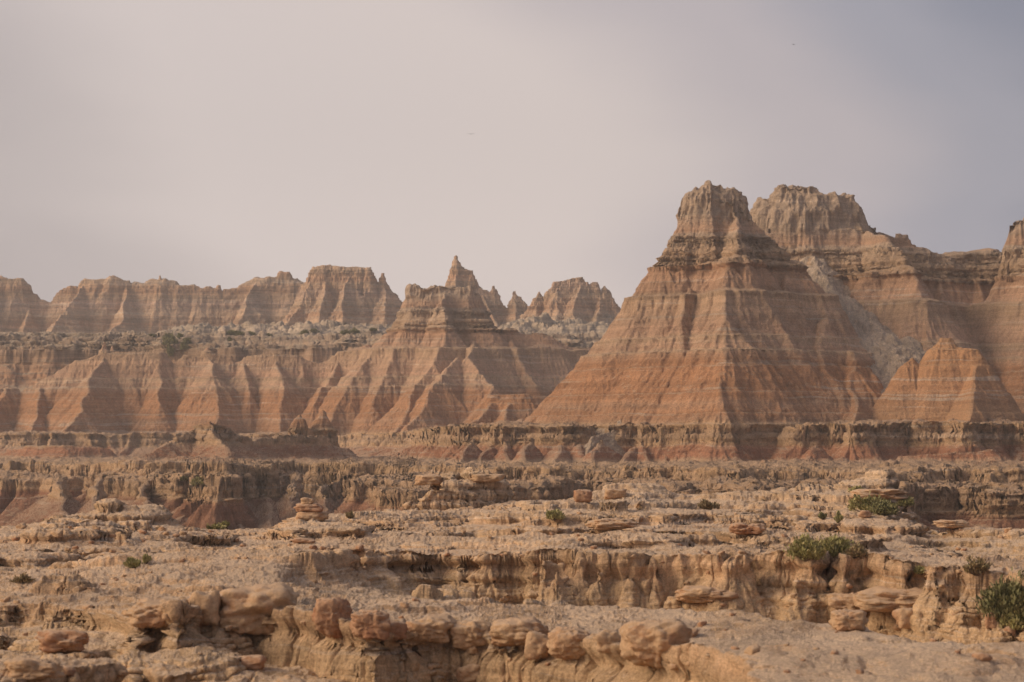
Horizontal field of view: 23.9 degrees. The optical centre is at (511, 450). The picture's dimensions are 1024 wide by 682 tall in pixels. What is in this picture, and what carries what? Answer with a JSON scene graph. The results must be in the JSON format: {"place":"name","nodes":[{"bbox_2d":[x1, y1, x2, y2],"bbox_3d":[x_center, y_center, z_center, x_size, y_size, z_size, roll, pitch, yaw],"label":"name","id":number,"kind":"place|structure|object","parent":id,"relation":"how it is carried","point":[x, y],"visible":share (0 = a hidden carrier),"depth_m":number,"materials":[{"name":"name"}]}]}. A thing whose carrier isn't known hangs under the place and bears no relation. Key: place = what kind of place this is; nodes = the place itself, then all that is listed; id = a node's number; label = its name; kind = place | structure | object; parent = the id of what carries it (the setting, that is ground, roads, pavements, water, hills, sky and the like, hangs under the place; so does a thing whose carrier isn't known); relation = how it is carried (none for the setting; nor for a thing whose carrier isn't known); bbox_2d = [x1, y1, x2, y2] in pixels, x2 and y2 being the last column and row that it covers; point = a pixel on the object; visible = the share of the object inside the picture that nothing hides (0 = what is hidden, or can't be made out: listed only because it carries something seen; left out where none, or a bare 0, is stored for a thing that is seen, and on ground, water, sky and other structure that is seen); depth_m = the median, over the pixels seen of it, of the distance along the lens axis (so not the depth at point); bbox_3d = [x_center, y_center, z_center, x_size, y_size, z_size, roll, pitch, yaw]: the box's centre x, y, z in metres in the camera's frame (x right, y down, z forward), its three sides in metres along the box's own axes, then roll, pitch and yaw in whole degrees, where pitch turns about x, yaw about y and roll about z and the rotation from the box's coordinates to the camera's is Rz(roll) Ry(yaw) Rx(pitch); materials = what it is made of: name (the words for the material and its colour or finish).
{"place":"outdoors","nodes":[
{"label":"outdoors","id":0,"kind":"place"},
{"bbox_2d":[0,271,304,333],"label":"ridge","id":1,"kind":"structure","parent":0,"point":[113,303],"depth_m":695.59,"materials":[{"name":"stone"}]},
{"bbox_2d":[0,342,371,433],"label":"ridge","id":2,"kind":"structure","parent":0,"point":[112,391],"depth_m":387.34,"materials":[{"name":"stone"}]},
{"bbox_2d":[0,312,609,391],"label":"badlands hills","id":3,"kind":"structure","parent":0,"point":[29,360],"depth_m":449.32,"materials":[{"name":"stone"}]},
{"bbox_2d":[161,331,172,339],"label":"juniper","id":4,"kind":"object","parent":3,"relation":"on","point":[166,336],"visible":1,"depth_m":447.59,"materials":[{"name":"green plant"}]},
{"bbox_2d":[162,338,171,347],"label":"juniper","id":5,"kind":"object","parent":3,"relation":"on","point":[165,342],"visible":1,"depth_m":445.33,"materials":[{"name":"green plant"}]},
{"bbox_2d":[166,343,174,356],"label":"juniper","id":6,"kind":"object","parent":3,"relation":"on","point":[170,350],"visible":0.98,"depth_m":444.38,"materials":[{"name":"green plant"}]},
{"bbox_2d":[169,334,177,343],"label":"juniper","id":7,"kind":"object","parent":3,"relation":"on","point":[172,340],"visible":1,"depth_m":445.37,"materials":[{"name":"green plant"}]},
{"bbox_2d":[180,340,188,350],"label":"juniper","id":8,"kind":"object","parent":3,"relation":"on","point":[184,345],"visible":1,"depth_m":444.32,"materials":[{"name":"green plant"}]},
{"bbox_2d":[183,337,191,343],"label":"juniper","id":9,"kind":"object","parent":3,"relation":"on","point":[188,340],"visible":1,"depth_m":445.40,"materials":[{"name":"green plant"}]},
{"bbox_2d":[227,330,235,334],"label":"juniper","id":10,"kind":"object","parent":3,"relation":"on","point":[229,332],"visible":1,"depth_m":454.00,"materials":[{"name":"green plant"}]},
{"bbox_2d":[232,330,244,335],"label":"juniper","id":11,"kind":"object","parent":3,"relation":"on","point":[239,332],"visible":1,"depth_m":453.89,"materials":[{"name":"green plant"}]},
{"bbox_2d":[299,329,308,334],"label":"juniper","id":12,"kind":"object","parent":3,"relation":"on","point":[303,331],"visible":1,"depth_m":459.10,"materials":[{"name":"green plant"}]},
{"bbox_2d":[340,329,350,334],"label":"juniper","id":13,"kind":"object","parent":3,"relation":"on","point":[345,331],"visible":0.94,"depth_m":448.50,"materials":[{"name":"green plant"}]},
{"bbox_2d":[349,328,359,332],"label":"juniper","id":14,"kind":"object","parent":3,"relation":"on","point":[354,330],"visible":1,"depth_m":448.17,"materials":[{"name":"green plant"}]},
{"bbox_2d":[283,264,402,325],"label":"butte","id":15,"kind":"object","parent":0,"point":[355,295],"visible":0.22,"depth_m":644.30,"materials":[{"name":"stone"}]},
{"bbox_2d":[427,664,433,669],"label":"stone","id":16,"kind":"object","parent":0,"point":[430,667],"visible":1,"depth_m":27.57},
{"bbox_2d":[309,283,589,435],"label":"butte","id":17,"kind":"object","parent":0,"point":[434,355],"visible":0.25,"depth_m":380.94,"materials":[{"name":"stone"}]},
{"bbox_2d":[445,255,527,327],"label":"butte","id":18,"kind":"object","parent":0,"point":[461,276],"visible":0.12,"depth_m":638.58,"materials":[{"name":"stone"}]},
{"bbox_2d":[0,467,1023,681],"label":"rocky plateau","id":19,"kind":"structure","parent":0,"point":[394,562],"depth_m":38.20,"materials":[{"name":"stone"}]},
{"bbox_2d":[0,596,10,602],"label":"stone","id":20,"kind":"object","parent":19,"relation":"on","point":[5,599],"visible":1,"depth_m":32.38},
{"bbox_2d":[16,523,26,528],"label":"stone","id":21,"kind":"object","parent":19,"relation":"on","point":[22,525],"visible":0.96,"depth_m":53.90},
{"bbox_2d":[9,571,35,582],"bbox_3d":[-7.032,1.829,34.714,0.393,0.192,0.258,0,0,-12],"label":"shrub","id":22,"kind":"object","parent":19,"relation":"on","point":[24,578],"visible":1,"depth_m":34.68,"materials":[{"name":"green plant"}]},
{"bbox_2d":[4,657,64,680],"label":"boulder","id":23,"kind":"object","parent":19,"relation":"on","point":[32,669],"visible":0.99,"depth_m":20.52,"materials":[{"name":"stone"}]},
{"bbox_2d":[50,531,62,537],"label":"stone","id":24,"kind":"object","parent":19,"relation":"on","point":[57,534],"visible":1,"depth_m":48.72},
{"bbox_2d":[35,629,88,653],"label":"boulder","id":25,"kind":"object","parent":19,"relation":"on","point":[58,641],"visible":1,"depth_m":28.77,"materials":[{"name":"stone"}]},
{"bbox_2d":[63,665,75,675],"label":"stone","id":26,"kind":"object","parent":19,"relation":"on","point":[70,671],"visible":0.78,"depth_m":21.61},
{"bbox_2d":[82,604,93,609],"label":"stone","id":27,"kind":"object","parent":19,"relation":"on","point":[87,606],"visible":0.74,"depth_m":31.60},
{"bbox_2d":[117,670,128,676],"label":"stone","id":28,"kind":"object","parent":19,"relation":"on","point":[123,673],"visible":1,"depth_m":22.06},
{"bbox_2d":[123,556,142,568],"bbox_3d":[-5.652,1.676,36.027,0.291,0.210,0.216,0,0,0],"label":"shrub","id":29,"kind":"object","parent":19,"relation":"on","point":[131,562],"visible":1,"depth_m":35.98,"materials":[{"name":"green plant"}]},
{"bbox_2d":[142,553,151,563],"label":"shrub","id":30,"kind":"object","parent":19,"relation":"on","point":[146,558],"visible":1,"depth_m":38.53,"materials":[{"name":"green plant"}]},
{"bbox_2d":[126,598,188,628],"bbox_3d":[-4.153,1.918,28.453,0.744,0.356,0.658,0,0,0],"label":"boulder","id":31,"kind":"object","parent":19,"relation":"on","point":[144,613],"visible":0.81,"depth_m":28.22,"materials":[{"name":"stone"}]},
{"bbox_2d":[162,613,169,619],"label":"stone","id":32,"kind":"object","parent":19,"relation":"on","point":[165,616],"visible":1,"depth_m":28.04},
{"bbox_2d":[189,590,220,625],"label":"boulder","id":33,"kind":"object","parent":19,"relation":"on","point":[209,603],"visible":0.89,"depth_m":28.57,"materials":[{"name":"stone"}]},
{"bbox_2d":[206,522,226,528],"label":"shrub","id":34,"kind":"object","parent":19,"relation":"on","point":[216,526],"visible":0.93,"depth_m":60.85,"materials":[{"name":"green plant"}]},
{"bbox_2d":[221,520,229,527],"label":"shrub","id":35,"kind":"object","parent":19,"relation":"on","point":[226,523],"visible":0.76,"depth_m":61.73,"materials":[{"name":"green plant"}]},
{"bbox_2d":[225,625,232,630],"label":"stone","id":36,"kind":"object","parent":19,"relation":"on","point":[227,627],"visible":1,"depth_m":28.56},
{"bbox_2d":[238,654,266,669],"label":"boulder","id":37,"kind":"object","parent":19,"relation":"on","point":[254,662],"visible":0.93,"depth_m":27.46,"materials":[{"name":"stone"}]},
{"bbox_2d":[218,583,298,636],"bbox_3d":[-3.074,1.918,28.972,1.040,0.651,0.871,0,0,0],"label":"boulder","id":38,"kind":"object","parent":19,"relation":"on","point":[246,609],"visible":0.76,"depth_m":28.67,"materials":[{"name":"stone"}]},
{"bbox_2d":[291,537,315,543],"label":"boulder","id":39,"kind":"object","parent":19,"relation":"on","point":[304,540],"visible":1,"depth_m":41.94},
{"bbox_2d":[296,511,328,520],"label":"stacked stone","id":40,"kind":"object","parent":19,"relation":"on","point":[318,516],"visible":0.88,"depth_m":61.99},
{"bbox_2d":[293,503,322,511],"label":"stacked stone","id":41,"kind":"object","parent":40,"relation":"on","point":[300,507],"visible":1,"depth_m":62.03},
{"bbox_2d":[300,497,314,503],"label":"stacked stone","id":42,"kind":"object","parent":41,"relation":"on","point":[305,500],"visible":1,"depth_m":62.13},
{"bbox_2d":[309,545,316,549],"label":"stone","id":43,"kind":"object","parent":19,"relation":"on","point":[313,547],"visible":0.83,"depth_m":40.69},
{"bbox_2d":[312,597,352,638],"bbox_3d":[-2.065,1.919,27.750,0.471,0.488,0.367,0,0,0],"label":"boulder","id":44,"kind":"object","parent":19,"relation":"on","point":[326,611],"visible":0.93,"depth_m":27.62,"materials":[{"name":"stone"}]},
{"bbox_2d":[345,511,354,518],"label":"shrub","id":45,"kind":"object","parent":19,"relation":"on","point":[350,514],"visible":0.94,"depth_m":62.78,"materials":[{"name":"green plant"}]},
{"bbox_2d":[356,544,363,550],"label":"stone","id":46,"kind":"object","parent":19,"relation":"on","point":[359,547],"visible":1,"depth_m":40.89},
{"bbox_2d":[349,609,390,640],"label":"boulder","id":47,"kind":"object","parent":19,"relation":"on","point":[368,624],"visible":1,"depth_m":27.09,"materials":[{"name":"stone"}]},
{"bbox_2d":[390,621,407,639],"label":"boulder","id":48,"kind":"object","parent":19,"relation":"on","point":[399,630],"visible":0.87,"depth_m":27.35,"materials":[{"name":"stone"}]},
{"bbox_2d":[400,602,409,607],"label":"stone","id":49,"kind":"object","parent":19,"relation":"on","point":[404,604],"visible":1,"depth_m":30.34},
{"bbox_2d":[414,474,442,484],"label":"boulder","id":50,"kind":"object","parent":19,"relation":"on","point":[430,479],"visible":1,"depth_m":69.69,"materials":[{"name":"stone"}]},
{"bbox_2d":[406,613,457,642],"bbox_3d":[-0.933,2.070,27.829,0.650,0.361,0.485,0,0,0],"label":"boulder","id":51,"kind":"object","parent":19,"relation":"on","point":[433,628],"visible":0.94,"depth_m":27.66,"materials":[{"name":"stone"}]},
{"bbox_2d":[456,664,479,681],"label":"boulder","id":52,"kind":"object","parent":19,"relation":"on","point":[469,673],"visible":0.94,"depth_m":27.53,"materials":[{"name":"stone"}]},
{"bbox_2d":[450,620,490,650],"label":"boulder","id":53,"kind":"object","parent":19,"relation":"on","point":[465,634],"visible":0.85,"depth_m":27.69,"materials":[{"name":"stone"}]},
{"bbox_2d":[464,646,477,653],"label":"stone","id":54,"kind":"object","parent":19,"relation":"on","point":[472,650],"visible":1,"depth_m":27.71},
{"bbox_2d":[470,474,505,482],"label":"boulder","id":55,"kind":"object","parent":19,"relation":"on","point":[485,478],"visible":1,"depth_m":70.04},
{"bbox_2d":[489,616,548,646],"bbox_3d":[0.088,2.053,27.241,0.693,0.348,0.591,0,0,0],"label":"boulder","id":56,"kind":"object","parent":19,"relation":"on","point":[511,631],"visible":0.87,"depth_m":27.07,"materials":[{"name":"stone"}]},
{"bbox_2d":[524,631,548,659],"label":"boulder","id":57,"kind":"object","parent":19,"relation":"on","point":[536,647],"visible":0.87,"depth_m":26.88,"materials":[{"name":"stone"}]},
{"bbox_2d":[546,508,565,520],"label":"shrub","id":58,"kind":"object","parent":19,"relation":"on","point":[554,515],"visible":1,"depth_m":59.16,"materials":[{"name":"green plant"}]},
{"bbox_2d":[546,626,589,659],"bbox_3d":[0.629,2.128,26.584,0.499,0.378,0.377,0,0,0],"label":"boulder","id":59,"kind":"object","parent":19,"relation":"on","point":[563,643],"visible":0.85,"depth_m":26.46,"materials":[{"name":"stone"}]},
{"bbox_2d":[573,489,592,501],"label":"boulder","id":60,"kind":"object","parent":19,"relation":"on","point":[584,495],"visible":1,"depth_m":67.63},
{"bbox_2d":[595,628,620,653],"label":"boulder","id":61,"kind":"object","parent":19,"relation":"on","point":[605,638],"visible":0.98,"depth_m":25.78,"materials":[{"name":"stone"}]},
{"bbox_2d":[584,518,638,529],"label":"boulder","id":62,"kind":"object","parent":19,"relation":"on","point":[609,523],"visible":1,"depth_m":56.45,"materials":[{"name":"stone"}]},
{"bbox_2d":[604,488,627,498],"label":"boulder","id":63,"kind":"object","parent":19,"relation":"on","point":[610,493],"visible":0.97,"depth_m":71.81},
{"bbox_2d":[619,619,692,667],"bbox_3d":[1.494,1.996,24.975,0.753,0.523,0.652,0,0,0],"label":"boulder","id":64,"kind":"object","parent":19,"relation":"on","point":[646,642],"visible":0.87,"depth_m":24.77,"materials":[{"name":"stone"}]},
{"bbox_2d":[668,664,677,669],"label":"stone","id":65,"kind":"object","parent":19,"relation":"on","point":[673,666],"visible":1,"depth_m":24.54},
{"bbox_2d":[691,628,698,637],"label":"stone","id":66,"kind":"object","parent":19,"relation":"on","point":[694,633],"visible":0.41,"depth_m":26.30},
{"bbox_2d":[697,621,706,626],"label":"stone","id":67,"kind":"object","parent":19,"relation":"on","point":[701,623],"visible":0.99,"depth_m":27.41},
{"bbox_2d":[674,585,738,603],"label":"boulder","id":68,"kind":"object","parent":19,"relation":"on","point":[700,594],"visible":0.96,"depth_m":38.19,"materials":[{"name":"stone"}]},
{"bbox_2d":[697,499,720,508],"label":"shrub","id":69,"kind":"object","parent":19,"relation":"on","point":[705,504],"visible":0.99,"depth_m":70.06,"materials":[{"name":"green plant"}]},
{"bbox_2d":[738,550,746,554],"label":"stone","id":70,"kind":"object","parent":19,"relation":"on","point":[742,552],"visible":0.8,"depth_m":38.95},
{"bbox_2d":[729,523,765,535],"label":"boulder","id":71,"kind":"object","parent":19,"relation":"on","point":[746,529],"visible":1,"depth_m":41.13,"materials":[{"name":"stone"}]},
{"bbox_2d":[744,644,759,654],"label":"stone","id":72,"kind":"object","parent":19,"relation":"on","point":[752,649],"visible":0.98,"depth_m":21.86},
{"bbox_2d":[783,532,826,561],"bbox_3d":[4.708,1.532,38.349,0.626,0.478,0.588,0,0,44],"label":"shrub","id":73,"kind":"object","parent":19,"relation":"on","point":[805,548],"visible":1,"depth_m":38.24,"materials":[{"name":"green plant"}]},
{"bbox_2d":[818,511,826,519],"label":"shrub","id":74,"kind":"object","parent":19,"relation":"on","point":[822,515],"visible":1,"depth_m":60.00,"materials":[{"name":"green plant"}]},
{"bbox_2d":[830,650,838,654],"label":"stone","id":75,"kind":"object","parent":19,"relation":"on","point":[836,652],"visible":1,"depth_m":21.90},
{"bbox_2d":[817,531,853,557],"bbox_3d":[5.240,1.540,39.375,0.777,0.485,0.559,0,0,0],"label":"shrub","id":76,"kind":"object","parent":19,"relation":"on","point":[835,545],"visible":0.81,"depth_m":39.28,"materials":[{"name":"green plant"}]},
{"bbox_2d":[833,510,843,522],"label":"shrub","id":77,"kind":"object","parent":19,"relation":"on","point":[838,517],"visible":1,"depth_m":59.05,"materials":[{"name":"green plant"}]},
{"bbox_2d":[827,592,868,612],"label":"boulder","id":78,"kind":"object","parent":19,"relation":"on","point":[837,601],"visible":0.56,"depth_m":37.85,"materials":[{"name":"stone"}]},
{"bbox_2d":[828,609,868,631],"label":"boulder","id":79,"kind":"object","parent":19,"relation":"on","point":[843,620],"visible":0.98,"depth_m":27.36,"materials":[{"name":"stone"}]},
{"bbox_2d":[842,541,867,558],"bbox_3d":[5.467,1.579,38.421,0.492,0.302,0.451,0,0,0],"label":"shrub","id":80,"kind":"object","parent":19,"relation":"on","point":[854,551],"visible":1,"depth_m":38.34,"materials":[{"name":"green plant"}]},
{"bbox_2d":[847,485,864,491],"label":"shrub","id":81,"kind":"object","parent":19,"relation":"on","point":[854,488],"visible":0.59,"depth_m":71.82,"materials":[{"name":"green plant"}]},
{"bbox_2d":[855,668,863,673],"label":"stone","id":82,"kind":"object","parent":19,"relation":"on","point":[859,671],"visible":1,"depth_m":21.05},
{"bbox_2d":[845,490,884,512],"bbox_3d":[9.219,1.338,62.529,1.113,0.614,0.901,0,0,-35],"label":"shrub","id":83,"kind":"object","parent":19,"relation":"on","point":[862,503],"visible":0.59,"depth_m":62.43,"materials":[{"name":"green plant"}]},
{"bbox_2d":[858,510,871,517],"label":"boulder","id":84,"kind":"object","parent":19,"relation":"on","point":[865,513],"visible":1,"depth_m":61.35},
{"bbox_2d":[849,489,907,499],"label":"boulder","id":85,"kind":"object","parent":19,"relation":"on","point":[897,494],"visible":0.81,"depth_m":70.63,"materials":[{"name":"stone"}]},
{"bbox_2d":[868,498,899,514],"bbox_3d":[9.512,1.444,61.767,0.853,0.490,0.771,0,0,0],"label":"shrub","id":86,"kind":"object","parent":19,"relation":"on","point":[885,507],"visible":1,"depth_m":61.62,"materials":[{"name":"green plant"}]},
{"bbox_2d":[853,586,922,611],"bbox_3d":[5.983,2.314,37.597,1.393,0.385,1.067,0,0,0],"label":"boulder","id":87,"kind":"object","parent":19,"relation":"on","point":[880,599],"visible":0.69,"depth_m":37.22,"materials":[{"name":"stone"}]},
{"bbox_2d":[893,624,900,630],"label":"stone","id":88,"kind":"object","parent":19,"relation":"on","point":[895,626],"visible":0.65,"depth_m":37.37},
{"bbox_2d":[892,608,912,628],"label":"boulder","id":89,"kind":"object","parent":19,"relation":"on","point":[901,616],"visible":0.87,"depth_m":36.87,"materials":[{"name":"stone"}]},
{"bbox_2d":[897,495,915,507],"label":"shrub","id":90,"kind":"object","parent":19,"relation":"on","point":[909,501],"visible":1,"depth_m":70.67,"materials":[{"name":"green plant"}]},
{"bbox_2d":[913,565,924,574],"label":"shrub","id":91,"kind":"object","parent":19,"relation":"on","point":[919,569],"visible":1,"depth_m":37.55,"materials":[{"name":"green plant"}]},
{"bbox_2d":[932,519,970,528],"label":"boulder","id":92,"kind":"object","parent":19,"relation":"on","point":[952,524],"visible":1,"depth_m":58.12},
{"bbox_2d":[963,555,993,575],"bbox_3d":[6.994,1.723,36.282,0.450,0.328,0.383,0,0,17],"label":"shrub","id":93,"kind":"object","parent":19,"relation":"on","point":[978,566],"visible":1,"depth_m":36.24,"materials":[{"name":"green plant"}]},
{"bbox_2d":[972,652,992,661],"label":"stone","id":94,"kind":"object","parent":19,"relation":"on","point":[981,656],"visible":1,"depth_m":21.71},
{"bbox_2d":[985,612,996,628],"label":"boulder","id":95,"kind":"object","parent":19,"relation":"on","point":[990,622],"visible":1,"depth_m":35.34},
{"bbox_2d":[972,567,1023,618],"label":"shrub","id":96,"kind":"object","parent":19,"relation":"on","point":[996,597],"visible":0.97,"depth_m":35.31,"materials":[{"name":"green plant"}]},
{"bbox_2d":[994,604,1023,629],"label":"shrub","id":97,"kind":"object","parent":19,"relation":"on","point":[1016,623],"visible":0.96,"depth_m":35.22,"materials":[{"name":"green plant"}]},
{"bbox_2d":[1004,626,1015,635],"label":"stone","id":98,"kind":"object","parent":19,"relation":"on","point":[1009,629],"visible":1,"depth_m":35.19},
{"bbox_2d":[0,410,1023,532],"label":"canyon benches","id":99,"kind":"object","parent":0,"point":[972,473],"visible":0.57,"depth_m":222.92,"materials":[{"name":"stone"}]},
{"bbox_2d":[180,474,188,480],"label":"shrub","id":100,"kind":"object","parent":99,"relation":"on","point":[183,478],"visible":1,"depth_m":213.39,"materials":[{"name":"green plant"}]},
{"bbox_2d":[190,476,203,486],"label":"shrub","id":101,"kind":"object","parent":99,"relation":"on","point":[196,481],"visible":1,"depth_m":207.25,"materials":[{"name":"green plant"}]},
{"bbox_2d":[583,420,625,456],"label":"scree slope","id":102,"kind":"structure","parent":99,"relation":"on","point":[609,440],"depth_m":236.49,"materials":[{"name":"stone"}]},
{"bbox_2d":[0,0,1023,307],"label":"sky","id":103,"kind":"structure","parent":0,"point":[535,144],"materials":[{"name":"grey"}]},
{"bbox_2d":[520,277,620,323],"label":"butte","id":104,"kind":"object","parent":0,"point":[576,298],"visible":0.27,"depth_m":607.77,"materials":[{"name":"stone"}]},
{"bbox_2d":[524,180,883,461],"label":"butte","id":105,"kind":"object","parent":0,"point":[730,334],"visible":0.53,"depth_m":245.65,"materials":[{"name":"stone"}]},
{"bbox_2d":[750,184,1023,412],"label":"butte","id":106,"kind":"object","parent":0,"point":[900,285],"visible":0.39,"depth_m":269.90,"materials":[{"name":"stone"}]},
{"bbox_2d":[799,255,925,393],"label":"scree slope","id":107,"kind":"structure","parent":106,"relation":"on","point":[889,349],"depth_m":256.04,"materials":[{"name":"gravel"}]},
{"bbox_2d":[872,338,1023,421],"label":"ridge","id":108,"kind":"structure","parent":0,"point":[945,379],"depth_m":239.45,"materials":[{"name":"stone"}]},
{"bbox_3d":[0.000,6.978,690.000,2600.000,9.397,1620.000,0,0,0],"label":"ground","id":109,"kind":"structure","parent":0,"visible":0},
{"bbox_2d":[464,394,538,423],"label":"mound","id":110,"kind":"object","parent":109,"relation":"on","point":[496,408],"visible":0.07,"depth_m":298.39,"materials":[{"name":"stone"}]}
]}

